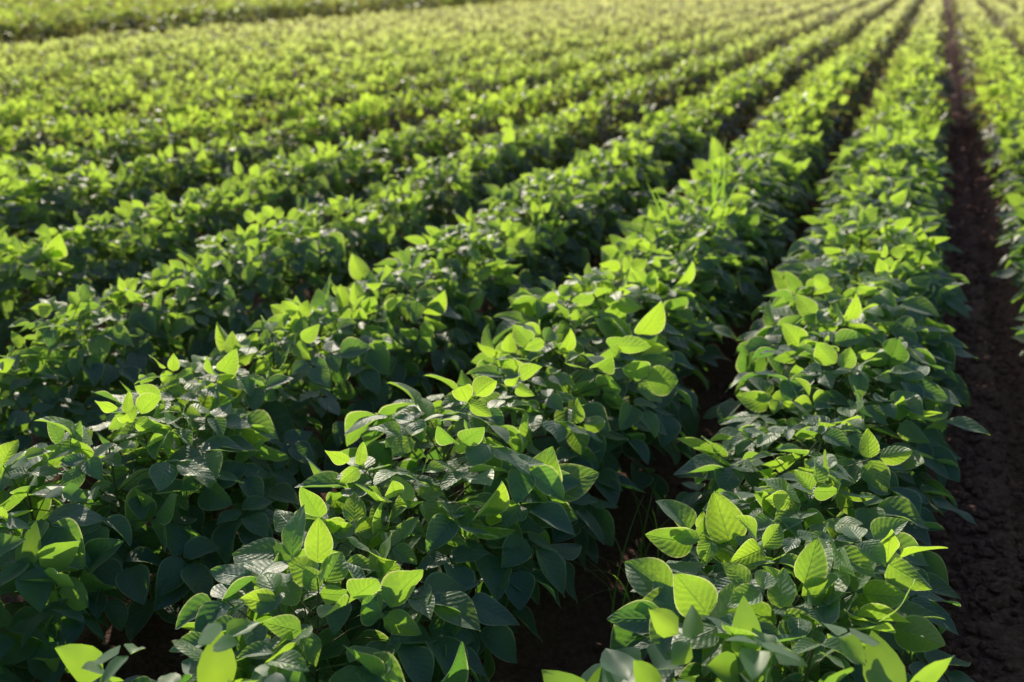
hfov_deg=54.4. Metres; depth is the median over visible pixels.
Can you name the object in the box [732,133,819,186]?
soybean plant
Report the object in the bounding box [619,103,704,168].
soybean plant
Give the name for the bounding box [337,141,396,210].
soybean plant
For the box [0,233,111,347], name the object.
soybean plant
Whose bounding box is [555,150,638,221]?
soybean plant
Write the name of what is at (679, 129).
soybean plant
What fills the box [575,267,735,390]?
soybean plant
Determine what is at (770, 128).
soybean plant
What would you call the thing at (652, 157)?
soybean plant
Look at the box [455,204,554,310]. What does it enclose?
soybean plant
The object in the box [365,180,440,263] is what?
soybean plant
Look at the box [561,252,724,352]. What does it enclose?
soybean plant
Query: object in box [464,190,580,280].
soybean plant
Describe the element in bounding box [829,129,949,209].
soybean plant
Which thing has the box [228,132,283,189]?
soybean plant
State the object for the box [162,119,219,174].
soybean plant
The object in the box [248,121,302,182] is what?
soybean plant
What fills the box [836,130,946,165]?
soybean plant
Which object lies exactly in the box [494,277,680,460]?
soybean plant
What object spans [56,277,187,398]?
soybean plant
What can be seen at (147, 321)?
soybean plant
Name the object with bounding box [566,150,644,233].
soybean plant
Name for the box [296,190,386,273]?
soybean plant
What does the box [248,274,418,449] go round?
soybean plant
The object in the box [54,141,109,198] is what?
soybean plant
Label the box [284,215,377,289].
soybean plant
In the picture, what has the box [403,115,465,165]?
soybean plant
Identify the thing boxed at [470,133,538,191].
soybean plant
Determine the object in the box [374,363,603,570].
soybean plant
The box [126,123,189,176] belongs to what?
soybean plant
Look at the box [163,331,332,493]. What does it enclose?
soybean plant
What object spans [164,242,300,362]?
soybean plant
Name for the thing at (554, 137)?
soybean plant
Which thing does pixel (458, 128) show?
soybean plant
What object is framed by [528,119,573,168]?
soybean plant
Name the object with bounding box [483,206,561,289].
soybean plant
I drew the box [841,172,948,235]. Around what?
soybean plant
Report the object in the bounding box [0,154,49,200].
soybean plant
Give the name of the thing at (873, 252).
soybean plant
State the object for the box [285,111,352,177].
soybean plant
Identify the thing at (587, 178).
soybean plant
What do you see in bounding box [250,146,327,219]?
soybean plant
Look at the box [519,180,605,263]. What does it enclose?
soybean plant
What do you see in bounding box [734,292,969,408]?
soybean plant
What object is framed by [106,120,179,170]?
soybean plant
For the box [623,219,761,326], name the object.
soybean plant
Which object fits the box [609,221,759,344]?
soybean plant
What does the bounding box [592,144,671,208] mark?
soybean plant
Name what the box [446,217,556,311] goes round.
soybean plant
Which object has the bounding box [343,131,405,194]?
soybean plant
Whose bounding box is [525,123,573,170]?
soybean plant
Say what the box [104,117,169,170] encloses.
soybean plant
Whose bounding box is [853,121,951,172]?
soybean plant
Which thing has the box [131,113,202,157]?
soybean plant
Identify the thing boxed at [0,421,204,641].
soybean plant
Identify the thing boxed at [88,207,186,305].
soybean plant
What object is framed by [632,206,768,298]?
soybean plant
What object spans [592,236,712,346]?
soybean plant
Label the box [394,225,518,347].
soybean plant
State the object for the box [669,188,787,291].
soybean plant
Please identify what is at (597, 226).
soybean plant
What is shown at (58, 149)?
soybean plant
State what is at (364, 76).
soybean crop
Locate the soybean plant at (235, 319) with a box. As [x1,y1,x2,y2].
[121,261,252,380]
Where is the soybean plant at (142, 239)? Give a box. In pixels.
[49,214,165,302]
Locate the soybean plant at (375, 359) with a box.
[257,300,397,464]
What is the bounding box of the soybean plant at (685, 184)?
[647,180,778,264]
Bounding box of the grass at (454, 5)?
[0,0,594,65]
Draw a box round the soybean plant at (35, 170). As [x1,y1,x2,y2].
[7,165,117,260]
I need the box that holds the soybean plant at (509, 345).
[453,319,671,459]
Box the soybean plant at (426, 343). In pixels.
[284,283,437,423]
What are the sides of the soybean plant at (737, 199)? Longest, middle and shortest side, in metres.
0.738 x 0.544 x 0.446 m
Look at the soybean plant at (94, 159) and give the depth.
5.84 m
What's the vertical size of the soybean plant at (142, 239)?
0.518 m
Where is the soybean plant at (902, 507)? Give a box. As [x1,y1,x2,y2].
[657,451,960,608]
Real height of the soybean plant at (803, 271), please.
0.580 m
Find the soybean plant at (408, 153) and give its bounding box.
[354,132,422,194]
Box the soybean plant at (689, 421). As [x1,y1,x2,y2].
[492,273,698,437]
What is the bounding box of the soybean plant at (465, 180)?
[401,154,484,230]
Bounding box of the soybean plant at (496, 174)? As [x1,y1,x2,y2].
[445,145,516,203]
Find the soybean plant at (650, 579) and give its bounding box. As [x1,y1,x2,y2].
[606,537,946,681]
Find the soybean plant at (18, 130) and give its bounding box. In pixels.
[1,125,64,190]
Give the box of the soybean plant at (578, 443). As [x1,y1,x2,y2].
[429,381,644,564]
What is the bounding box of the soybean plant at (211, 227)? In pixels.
[150,190,231,271]
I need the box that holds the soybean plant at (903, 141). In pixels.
[830,134,949,206]
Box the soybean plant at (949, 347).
[735,274,977,402]
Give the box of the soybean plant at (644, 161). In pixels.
[591,142,658,208]
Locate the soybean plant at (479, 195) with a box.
[425,169,491,221]
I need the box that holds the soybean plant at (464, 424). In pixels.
[406,409,577,607]
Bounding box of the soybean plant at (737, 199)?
[649,180,777,287]
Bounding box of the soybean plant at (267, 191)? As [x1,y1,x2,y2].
[215,159,297,241]
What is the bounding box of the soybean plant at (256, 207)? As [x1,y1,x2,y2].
[186,186,269,248]
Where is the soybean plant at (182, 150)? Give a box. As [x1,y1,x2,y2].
[169,145,248,188]
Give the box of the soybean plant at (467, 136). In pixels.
[445,133,518,196]
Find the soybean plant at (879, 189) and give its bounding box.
[817,174,947,258]
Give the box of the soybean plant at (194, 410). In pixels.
[29,391,276,592]
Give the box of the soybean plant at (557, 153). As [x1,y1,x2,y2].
[512,124,566,179]
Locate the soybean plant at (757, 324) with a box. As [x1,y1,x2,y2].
[750,275,949,389]
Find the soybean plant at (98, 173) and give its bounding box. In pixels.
[61,161,125,257]
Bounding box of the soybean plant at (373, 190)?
[364,161,453,246]
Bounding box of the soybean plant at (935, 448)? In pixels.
[703,329,959,511]
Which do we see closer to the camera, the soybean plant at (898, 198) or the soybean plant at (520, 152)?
the soybean plant at (898, 198)
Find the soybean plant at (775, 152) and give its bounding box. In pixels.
[729,149,808,204]
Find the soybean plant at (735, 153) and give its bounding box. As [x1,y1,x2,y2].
[705,137,809,212]
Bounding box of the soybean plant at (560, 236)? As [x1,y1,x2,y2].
[478,201,577,282]
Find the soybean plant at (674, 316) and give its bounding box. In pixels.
[518,269,720,387]
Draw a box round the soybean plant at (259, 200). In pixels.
[197,183,273,252]
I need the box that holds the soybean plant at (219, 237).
[175,223,292,322]
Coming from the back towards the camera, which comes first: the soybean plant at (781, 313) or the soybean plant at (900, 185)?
the soybean plant at (900, 185)
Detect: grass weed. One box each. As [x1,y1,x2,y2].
[538,496,668,626]
[615,477,694,559]
[646,175,740,315]
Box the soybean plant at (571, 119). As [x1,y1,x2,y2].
[529,111,591,169]
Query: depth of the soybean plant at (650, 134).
6.36 m
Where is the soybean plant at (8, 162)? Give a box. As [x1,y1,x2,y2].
[0,159,49,234]
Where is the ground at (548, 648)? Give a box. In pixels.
[0,0,1023,681]
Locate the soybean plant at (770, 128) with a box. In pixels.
[742,119,817,185]
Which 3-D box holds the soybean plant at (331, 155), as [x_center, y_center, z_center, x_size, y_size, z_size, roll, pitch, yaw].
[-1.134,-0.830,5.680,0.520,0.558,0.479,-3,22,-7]
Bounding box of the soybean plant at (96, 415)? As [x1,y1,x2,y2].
[0,325,124,469]
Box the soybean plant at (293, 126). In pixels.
[279,123,326,171]
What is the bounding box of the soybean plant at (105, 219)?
[48,211,154,327]
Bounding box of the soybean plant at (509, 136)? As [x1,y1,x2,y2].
[461,125,536,184]
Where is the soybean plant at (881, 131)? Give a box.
[826,124,954,199]
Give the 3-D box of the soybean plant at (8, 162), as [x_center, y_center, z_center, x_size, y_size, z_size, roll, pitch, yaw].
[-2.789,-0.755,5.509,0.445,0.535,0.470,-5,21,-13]
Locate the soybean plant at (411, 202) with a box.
[356,182,436,268]
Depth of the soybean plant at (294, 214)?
4.33 m
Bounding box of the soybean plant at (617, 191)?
[560,175,633,238]
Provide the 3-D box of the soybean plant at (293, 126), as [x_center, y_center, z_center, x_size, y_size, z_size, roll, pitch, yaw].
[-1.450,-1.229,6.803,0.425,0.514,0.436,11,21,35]
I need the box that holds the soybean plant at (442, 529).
[299,442,539,679]
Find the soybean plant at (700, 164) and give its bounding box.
[682,149,808,229]
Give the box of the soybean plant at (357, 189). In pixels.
[339,148,386,201]
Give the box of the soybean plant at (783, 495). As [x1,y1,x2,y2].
[680,458,944,666]
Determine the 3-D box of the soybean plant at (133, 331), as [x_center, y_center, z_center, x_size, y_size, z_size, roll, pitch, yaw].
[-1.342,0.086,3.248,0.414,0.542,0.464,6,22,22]
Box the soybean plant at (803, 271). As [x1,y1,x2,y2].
[751,244,952,346]
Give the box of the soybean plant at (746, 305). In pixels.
[629,219,766,313]
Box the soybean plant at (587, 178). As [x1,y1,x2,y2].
[533,172,634,243]
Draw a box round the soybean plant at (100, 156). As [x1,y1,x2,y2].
[62,146,130,197]
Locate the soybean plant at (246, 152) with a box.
[215,132,271,190]
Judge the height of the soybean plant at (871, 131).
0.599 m
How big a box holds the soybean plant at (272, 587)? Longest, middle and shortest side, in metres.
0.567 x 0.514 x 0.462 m
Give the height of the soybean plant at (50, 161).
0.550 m
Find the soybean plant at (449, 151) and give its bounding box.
[407,120,460,174]
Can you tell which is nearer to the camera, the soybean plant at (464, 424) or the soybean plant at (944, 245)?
the soybean plant at (464, 424)
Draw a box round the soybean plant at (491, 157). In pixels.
[441,146,506,209]
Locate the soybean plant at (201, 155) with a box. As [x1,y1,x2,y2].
[153,149,219,215]
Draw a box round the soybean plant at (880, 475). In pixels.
[669,425,948,604]
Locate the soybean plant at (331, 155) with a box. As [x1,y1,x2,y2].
[276,144,355,220]
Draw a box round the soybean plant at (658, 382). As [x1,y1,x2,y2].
[426,321,695,514]
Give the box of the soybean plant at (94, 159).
[42,143,105,193]
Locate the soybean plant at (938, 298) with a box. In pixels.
[792,253,966,332]
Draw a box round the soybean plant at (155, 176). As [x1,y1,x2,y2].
[109,155,177,221]
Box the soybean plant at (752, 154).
[742,152,798,217]
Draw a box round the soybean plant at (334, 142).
[293,115,340,162]
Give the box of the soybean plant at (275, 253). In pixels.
[194,232,291,365]
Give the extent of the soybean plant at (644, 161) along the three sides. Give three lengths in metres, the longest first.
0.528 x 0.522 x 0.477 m
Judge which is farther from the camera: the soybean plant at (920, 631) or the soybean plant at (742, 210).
the soybean plant at (742, 210)
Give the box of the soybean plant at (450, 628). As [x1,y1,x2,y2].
[226,492,519,681]
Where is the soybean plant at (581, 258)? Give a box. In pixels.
[477,183,601,275]
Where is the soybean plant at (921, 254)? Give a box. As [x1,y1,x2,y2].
[756,221,948,313]
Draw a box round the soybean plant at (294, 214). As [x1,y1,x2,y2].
[260,196,350,298]
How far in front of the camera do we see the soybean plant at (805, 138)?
6.57 m
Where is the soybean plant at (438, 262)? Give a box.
[374,246,508,328]
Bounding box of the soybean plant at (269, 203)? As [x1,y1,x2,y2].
[230,174,295,231]
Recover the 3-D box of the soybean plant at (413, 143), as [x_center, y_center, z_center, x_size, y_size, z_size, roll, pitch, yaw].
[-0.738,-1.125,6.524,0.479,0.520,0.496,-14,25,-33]
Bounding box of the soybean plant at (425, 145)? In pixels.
[390,124,437,193]
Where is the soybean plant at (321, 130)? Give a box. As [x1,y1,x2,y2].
[272,118,332,173]
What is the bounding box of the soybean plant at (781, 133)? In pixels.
[772,130,817,174]
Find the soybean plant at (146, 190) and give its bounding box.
[82,167,153,238]
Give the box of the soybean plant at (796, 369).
[728,335,935,459]
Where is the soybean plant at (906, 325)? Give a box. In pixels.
[746,301,957,433]
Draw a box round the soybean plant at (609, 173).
[552,153,638,217]
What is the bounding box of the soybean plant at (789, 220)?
[713,153,806,232]
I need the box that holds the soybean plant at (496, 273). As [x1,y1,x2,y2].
[413,224,527,332]
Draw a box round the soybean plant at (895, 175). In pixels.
[884,173,943,217]
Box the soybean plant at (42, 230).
[26,224,127,324]
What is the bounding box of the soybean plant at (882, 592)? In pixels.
[675,483,924,674]
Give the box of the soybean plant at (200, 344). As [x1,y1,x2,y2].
[90,268,216,384]
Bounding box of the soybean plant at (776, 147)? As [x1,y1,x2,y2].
[746,134,818,202]
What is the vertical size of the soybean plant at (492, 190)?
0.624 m
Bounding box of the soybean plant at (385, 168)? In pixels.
[318,135,392,215]
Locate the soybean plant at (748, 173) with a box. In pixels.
[671,159,795,242]
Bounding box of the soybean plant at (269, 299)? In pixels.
[252,217,351,310]
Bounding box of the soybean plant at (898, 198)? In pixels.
[813,189,944,284]
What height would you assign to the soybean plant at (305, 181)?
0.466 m
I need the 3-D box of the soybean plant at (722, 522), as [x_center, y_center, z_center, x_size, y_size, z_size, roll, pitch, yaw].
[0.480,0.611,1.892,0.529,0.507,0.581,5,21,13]
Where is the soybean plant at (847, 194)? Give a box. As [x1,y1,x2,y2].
[815,189,945,233]
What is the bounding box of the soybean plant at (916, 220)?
[796,211,950,280]
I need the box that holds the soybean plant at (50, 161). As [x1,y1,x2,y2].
[20,144,88,201]
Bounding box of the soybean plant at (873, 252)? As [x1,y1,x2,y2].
[764,237,955,321]
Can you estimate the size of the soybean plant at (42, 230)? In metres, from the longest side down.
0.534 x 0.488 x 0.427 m
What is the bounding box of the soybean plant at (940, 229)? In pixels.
[832,184,955,252]
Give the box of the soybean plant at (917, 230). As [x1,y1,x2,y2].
[793,220,973,315]
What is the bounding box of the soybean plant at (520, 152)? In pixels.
[460,142,529,200]
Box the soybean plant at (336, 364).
[182,314,375,491]
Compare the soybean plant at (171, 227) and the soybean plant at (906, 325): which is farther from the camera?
the soybean plant at (171, 227)
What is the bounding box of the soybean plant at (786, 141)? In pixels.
[724,129,816,183]
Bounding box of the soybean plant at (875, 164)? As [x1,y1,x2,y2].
[823,155,952,206]
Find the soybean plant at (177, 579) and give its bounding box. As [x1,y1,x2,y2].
[0,393,247,621]
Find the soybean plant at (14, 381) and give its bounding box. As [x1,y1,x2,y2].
[0,346,91,451]
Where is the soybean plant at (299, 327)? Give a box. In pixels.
[215,316,378,446]
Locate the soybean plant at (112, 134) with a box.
[72,128,153,182]
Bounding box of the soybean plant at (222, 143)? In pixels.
[178,138,249,202]
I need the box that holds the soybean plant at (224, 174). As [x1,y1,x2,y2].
[165,137,241,218]
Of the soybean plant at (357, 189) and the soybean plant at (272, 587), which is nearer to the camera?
the soybean plant at (272, 587)
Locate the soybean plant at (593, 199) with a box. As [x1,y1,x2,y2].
[490,168,609,256]
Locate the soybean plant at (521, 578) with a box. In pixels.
[303,467,559,678]
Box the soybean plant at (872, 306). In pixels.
[738,294,946,439]
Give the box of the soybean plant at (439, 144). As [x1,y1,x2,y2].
[392,123,450,179]
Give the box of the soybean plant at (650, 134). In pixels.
[619,127,675,195]
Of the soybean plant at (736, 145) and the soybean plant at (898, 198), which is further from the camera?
the soybean plant at (736, 145)
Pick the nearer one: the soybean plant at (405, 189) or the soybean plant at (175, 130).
the soybean plant at (405, 189)
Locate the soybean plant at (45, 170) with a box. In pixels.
[17,158,49,187]
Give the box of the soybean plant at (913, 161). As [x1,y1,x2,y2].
[812,155,945,203]
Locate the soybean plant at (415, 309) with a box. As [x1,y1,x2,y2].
[326,264,472,396]
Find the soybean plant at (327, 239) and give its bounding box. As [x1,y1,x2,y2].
[234,206,347,320]
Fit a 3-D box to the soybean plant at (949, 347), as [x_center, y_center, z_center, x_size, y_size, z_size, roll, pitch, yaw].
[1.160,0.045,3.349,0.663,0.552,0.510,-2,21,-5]
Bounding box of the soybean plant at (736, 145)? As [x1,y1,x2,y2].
[709,136,809,204]
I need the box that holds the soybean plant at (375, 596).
[176,504,468,681]
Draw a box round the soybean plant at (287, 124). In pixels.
[259,119,322,182]
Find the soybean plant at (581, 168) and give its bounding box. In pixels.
[546,159,621,249]
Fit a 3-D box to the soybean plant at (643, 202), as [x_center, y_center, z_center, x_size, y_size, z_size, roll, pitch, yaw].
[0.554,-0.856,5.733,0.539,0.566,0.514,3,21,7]
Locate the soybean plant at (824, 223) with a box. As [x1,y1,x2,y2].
[823,214,939,259]
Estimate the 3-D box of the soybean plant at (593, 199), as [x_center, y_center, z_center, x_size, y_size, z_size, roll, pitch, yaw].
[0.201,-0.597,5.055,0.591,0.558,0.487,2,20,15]
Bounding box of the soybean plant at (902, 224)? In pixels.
[807,203,941,272]
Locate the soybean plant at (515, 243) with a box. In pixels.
[404,218,550,314]
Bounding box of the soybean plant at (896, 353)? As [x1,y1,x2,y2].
[734,294,960,443]
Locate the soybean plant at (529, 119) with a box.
[521,115,574,167]
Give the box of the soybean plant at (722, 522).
[634,491,910,681]
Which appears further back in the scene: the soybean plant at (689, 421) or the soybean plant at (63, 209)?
the soybean plant at (63, 209)
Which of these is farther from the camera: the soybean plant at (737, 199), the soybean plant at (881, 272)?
the soybean plant at (737, 199)
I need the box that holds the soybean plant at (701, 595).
[634,567,865,681]
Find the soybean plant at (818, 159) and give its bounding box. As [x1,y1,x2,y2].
[767,129,826,174]
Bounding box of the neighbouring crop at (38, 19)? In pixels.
[0,0,585,55]
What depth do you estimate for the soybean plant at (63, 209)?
4.76 m
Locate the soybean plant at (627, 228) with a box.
[616,209,747,321]
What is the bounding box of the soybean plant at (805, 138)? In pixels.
[748,124,833,185]
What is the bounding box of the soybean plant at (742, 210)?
[658,199,768,290]
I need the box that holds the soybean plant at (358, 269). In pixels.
[347,253,481,395]
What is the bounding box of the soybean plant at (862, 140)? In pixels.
[837,132,951,197]
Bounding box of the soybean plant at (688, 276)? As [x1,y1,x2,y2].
[550,260,722,371]
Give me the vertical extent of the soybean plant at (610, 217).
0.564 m
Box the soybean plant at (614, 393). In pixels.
[457,324,666,491]
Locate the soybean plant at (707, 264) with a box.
[619,240,732,337]
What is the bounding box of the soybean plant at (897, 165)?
[814,151,948,222]
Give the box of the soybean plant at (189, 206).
[136,191,223,266]
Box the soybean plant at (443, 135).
[422,124,465,168]
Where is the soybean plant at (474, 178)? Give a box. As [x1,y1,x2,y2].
[421,157,487,225]
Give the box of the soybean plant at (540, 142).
[484,117,556,178]
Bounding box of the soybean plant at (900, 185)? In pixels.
[800,175,943,257]
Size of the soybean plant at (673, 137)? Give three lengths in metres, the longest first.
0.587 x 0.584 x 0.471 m
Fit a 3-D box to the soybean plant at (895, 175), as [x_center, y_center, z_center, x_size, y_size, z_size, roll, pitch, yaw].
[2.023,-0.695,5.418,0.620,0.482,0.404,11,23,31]
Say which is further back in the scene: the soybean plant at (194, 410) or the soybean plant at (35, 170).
the soybean plant at (35, 170)
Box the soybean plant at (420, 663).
[180,532,488,681]
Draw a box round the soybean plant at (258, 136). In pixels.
[229,131,278,205]
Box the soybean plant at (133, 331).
[24,284,151,441]
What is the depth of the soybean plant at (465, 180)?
5.32 m
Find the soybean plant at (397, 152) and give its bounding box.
[356,137,421,203]
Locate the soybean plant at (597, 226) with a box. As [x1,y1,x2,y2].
[509,170,602,261]
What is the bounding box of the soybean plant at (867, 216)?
[783,204,969,337]
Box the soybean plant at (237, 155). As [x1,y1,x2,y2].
[200,143,261,210]
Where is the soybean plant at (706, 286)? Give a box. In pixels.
[597,247,745,331]
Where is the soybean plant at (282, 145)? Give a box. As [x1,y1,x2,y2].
[238,139,291,169]
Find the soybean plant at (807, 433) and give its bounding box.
[727,401,916,540]
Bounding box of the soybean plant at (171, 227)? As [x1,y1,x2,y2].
[96,207,200,291]
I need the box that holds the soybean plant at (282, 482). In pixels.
[72,373,299,535]
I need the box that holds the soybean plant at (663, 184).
[592,137,668,198]
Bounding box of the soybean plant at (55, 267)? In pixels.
[0,235,85,345]
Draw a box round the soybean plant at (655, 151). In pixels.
[600,139,674,194]
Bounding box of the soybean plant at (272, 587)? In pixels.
[199,552,409,681]
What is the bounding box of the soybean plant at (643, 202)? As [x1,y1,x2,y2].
[572,145,654,215]
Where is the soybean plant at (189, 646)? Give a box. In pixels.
[130,624,331,681]
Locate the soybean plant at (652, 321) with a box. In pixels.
[511,299,697,453]
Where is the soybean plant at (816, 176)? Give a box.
[755,133,822,200]
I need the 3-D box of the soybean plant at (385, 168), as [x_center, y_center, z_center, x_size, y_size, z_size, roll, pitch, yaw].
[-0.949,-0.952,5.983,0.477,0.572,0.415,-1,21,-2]
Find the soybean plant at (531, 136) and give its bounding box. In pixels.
[504,120,554,171]
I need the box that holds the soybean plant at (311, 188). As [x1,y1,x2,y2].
[238,150,334,238]
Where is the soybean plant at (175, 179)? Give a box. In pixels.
[110,153,189,219]
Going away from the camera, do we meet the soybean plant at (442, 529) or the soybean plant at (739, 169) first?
the soybean plant at (442, 529)
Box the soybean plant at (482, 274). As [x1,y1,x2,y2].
[373,258,503,378]
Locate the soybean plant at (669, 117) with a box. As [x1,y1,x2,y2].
[649,105,707,190]
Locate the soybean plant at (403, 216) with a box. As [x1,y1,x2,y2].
[343,204,417,267]
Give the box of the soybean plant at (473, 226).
[409,219,526,314]
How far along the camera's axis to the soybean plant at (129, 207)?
4.52 m
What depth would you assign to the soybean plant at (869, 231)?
4.18 m
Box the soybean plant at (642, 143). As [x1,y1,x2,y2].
[595,140,668,206]
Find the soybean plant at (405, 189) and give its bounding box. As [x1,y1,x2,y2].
[364,180,434,262]
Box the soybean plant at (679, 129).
[637,119,708,179]
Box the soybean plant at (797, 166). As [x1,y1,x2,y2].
[728,150,828,221]
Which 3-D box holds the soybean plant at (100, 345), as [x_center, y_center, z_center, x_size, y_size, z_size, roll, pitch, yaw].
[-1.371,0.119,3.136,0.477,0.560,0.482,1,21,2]
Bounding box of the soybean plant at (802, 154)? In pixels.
[742,135,815,190]
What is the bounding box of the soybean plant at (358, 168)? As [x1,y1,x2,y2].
[305,138,381,202]
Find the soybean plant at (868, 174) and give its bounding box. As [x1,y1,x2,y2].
[817,162,946,213]
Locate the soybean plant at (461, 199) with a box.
[400,159,478,236]
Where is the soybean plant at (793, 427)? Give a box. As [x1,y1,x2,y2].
[677,410,939,531]
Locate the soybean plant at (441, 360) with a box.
[326,282,468,412]
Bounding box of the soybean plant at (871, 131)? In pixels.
[847,123,930,164]
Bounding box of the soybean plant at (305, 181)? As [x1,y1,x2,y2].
[264,167,331,219]
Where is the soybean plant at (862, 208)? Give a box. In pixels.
[803,201,936,279]
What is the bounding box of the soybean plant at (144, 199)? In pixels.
[86,173,155,237]
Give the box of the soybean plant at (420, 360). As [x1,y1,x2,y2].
[282,284,430,408]
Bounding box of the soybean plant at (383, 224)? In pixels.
[326,202,405,267]
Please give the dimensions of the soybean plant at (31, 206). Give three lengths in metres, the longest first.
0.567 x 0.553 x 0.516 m
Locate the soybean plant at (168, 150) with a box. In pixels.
[131,144,203,212]
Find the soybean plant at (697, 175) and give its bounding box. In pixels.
[691,167,796,229]
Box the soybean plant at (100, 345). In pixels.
[2,284,146,448]
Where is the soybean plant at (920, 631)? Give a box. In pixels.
[610,499,974,681]
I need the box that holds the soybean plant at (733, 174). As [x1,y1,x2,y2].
[678,169,785,248]
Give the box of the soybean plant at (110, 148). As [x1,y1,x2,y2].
[92,137,162,188]
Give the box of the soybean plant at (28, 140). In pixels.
[0,124,46,167]
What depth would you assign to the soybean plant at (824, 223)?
4.52 m
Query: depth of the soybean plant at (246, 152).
6.12 m
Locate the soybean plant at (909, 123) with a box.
[833,120,945,172]
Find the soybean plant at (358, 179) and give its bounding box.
[301,152,373,221]
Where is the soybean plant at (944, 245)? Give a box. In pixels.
[835,197,963,259]
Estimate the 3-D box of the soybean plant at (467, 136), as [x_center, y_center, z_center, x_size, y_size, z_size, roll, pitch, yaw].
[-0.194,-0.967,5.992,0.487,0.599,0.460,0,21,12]
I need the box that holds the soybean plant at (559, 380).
[437,354,622,515]
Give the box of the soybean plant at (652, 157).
[598,144,665,191]
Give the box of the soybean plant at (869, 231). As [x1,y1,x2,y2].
[816,217,906,309]
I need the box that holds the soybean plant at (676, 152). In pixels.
[619,130,692,179]
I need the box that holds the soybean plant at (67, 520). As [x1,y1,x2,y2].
[0,440,135,681]
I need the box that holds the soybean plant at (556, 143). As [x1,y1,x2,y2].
[535,118,577,169]
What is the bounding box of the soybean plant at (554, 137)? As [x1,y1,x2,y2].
[513,125,560,171]
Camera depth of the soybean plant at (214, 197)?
4.76 m
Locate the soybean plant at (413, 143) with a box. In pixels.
[372,129,440,192]
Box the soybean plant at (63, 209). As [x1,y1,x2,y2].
[0,165,85,237]
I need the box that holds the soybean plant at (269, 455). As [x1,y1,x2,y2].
[119,353,288,563]
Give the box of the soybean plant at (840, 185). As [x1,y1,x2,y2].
[811,169,927,215]
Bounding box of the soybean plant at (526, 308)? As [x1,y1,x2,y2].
[494,257,705,409]
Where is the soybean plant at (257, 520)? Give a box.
[84,384,281,614]
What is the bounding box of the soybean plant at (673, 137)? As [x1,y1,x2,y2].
[604,123,684,194]
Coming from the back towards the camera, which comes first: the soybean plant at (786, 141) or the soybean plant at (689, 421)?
the soybean plant at (786, 141)
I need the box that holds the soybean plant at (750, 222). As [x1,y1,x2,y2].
[647,194,786,283]
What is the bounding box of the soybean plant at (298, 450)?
[120,348,316,522]
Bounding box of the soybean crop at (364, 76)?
[0,0,1023,681]
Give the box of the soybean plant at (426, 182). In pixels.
[378,178,465,245]
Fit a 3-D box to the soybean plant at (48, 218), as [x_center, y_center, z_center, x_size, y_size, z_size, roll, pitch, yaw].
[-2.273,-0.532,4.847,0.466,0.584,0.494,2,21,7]
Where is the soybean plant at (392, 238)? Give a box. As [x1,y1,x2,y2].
[324,204,398,293]
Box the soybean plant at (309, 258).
[220,210,331,320]
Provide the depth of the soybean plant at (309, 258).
3.97 m
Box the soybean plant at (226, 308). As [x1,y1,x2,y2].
[147,260,253,354]
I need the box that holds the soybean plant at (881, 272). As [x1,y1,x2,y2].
[773,257,955,397]
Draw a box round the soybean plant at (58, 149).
[23,145,89,199]
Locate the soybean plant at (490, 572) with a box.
[340,376,578,625]
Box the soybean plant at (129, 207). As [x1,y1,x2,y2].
[115,199,204,263]
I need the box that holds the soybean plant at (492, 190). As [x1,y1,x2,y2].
[482,163,599,275]
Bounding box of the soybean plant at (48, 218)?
[1,176,94,245]
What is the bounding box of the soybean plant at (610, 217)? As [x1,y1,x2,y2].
[518,163,623,263]
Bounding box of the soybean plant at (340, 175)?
[275,146,352,216]
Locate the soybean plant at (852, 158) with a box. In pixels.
[837,138,951,210]
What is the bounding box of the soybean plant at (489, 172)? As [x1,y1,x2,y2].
[445,149,505,219]
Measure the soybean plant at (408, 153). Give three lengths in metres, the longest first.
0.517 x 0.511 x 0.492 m
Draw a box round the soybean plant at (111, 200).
[56,168,133,242]
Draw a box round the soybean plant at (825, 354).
[717,342,989,507]
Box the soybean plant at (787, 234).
[691,178,795,262]
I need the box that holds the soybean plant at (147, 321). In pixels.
[61,284,197,397]
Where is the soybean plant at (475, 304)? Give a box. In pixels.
[354,250,493,378]
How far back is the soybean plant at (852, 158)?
5.92 m
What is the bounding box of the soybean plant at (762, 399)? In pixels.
[709,377,977,538]
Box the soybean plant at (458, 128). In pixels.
[430,120,474,155]
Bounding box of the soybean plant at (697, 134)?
[630,120,705,180]
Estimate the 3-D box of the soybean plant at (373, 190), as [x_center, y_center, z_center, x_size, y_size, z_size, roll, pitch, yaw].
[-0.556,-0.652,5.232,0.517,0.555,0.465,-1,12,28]
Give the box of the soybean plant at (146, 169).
[135,156,205,216]
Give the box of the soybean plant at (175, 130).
[147,118,204,163]
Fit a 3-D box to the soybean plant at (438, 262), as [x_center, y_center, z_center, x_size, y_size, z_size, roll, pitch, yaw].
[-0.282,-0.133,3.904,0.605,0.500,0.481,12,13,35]
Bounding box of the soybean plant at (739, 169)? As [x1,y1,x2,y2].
[691,163,787,224]
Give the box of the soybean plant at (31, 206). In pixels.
[0,180,73,297]
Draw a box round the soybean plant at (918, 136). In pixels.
[826,134,953,213]
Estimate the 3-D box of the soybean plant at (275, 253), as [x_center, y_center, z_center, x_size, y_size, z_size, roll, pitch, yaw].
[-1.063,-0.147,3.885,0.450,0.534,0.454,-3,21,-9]
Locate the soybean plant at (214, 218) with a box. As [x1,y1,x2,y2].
[177,178,271,259]
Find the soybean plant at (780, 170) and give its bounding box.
[731,148,807,229]
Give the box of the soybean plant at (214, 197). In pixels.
[162,185,236,259]
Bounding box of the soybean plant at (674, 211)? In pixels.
[632,197,756,280]
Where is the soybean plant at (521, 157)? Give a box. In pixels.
[472,135,535,183]
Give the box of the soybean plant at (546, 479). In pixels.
[294,421,598,659]

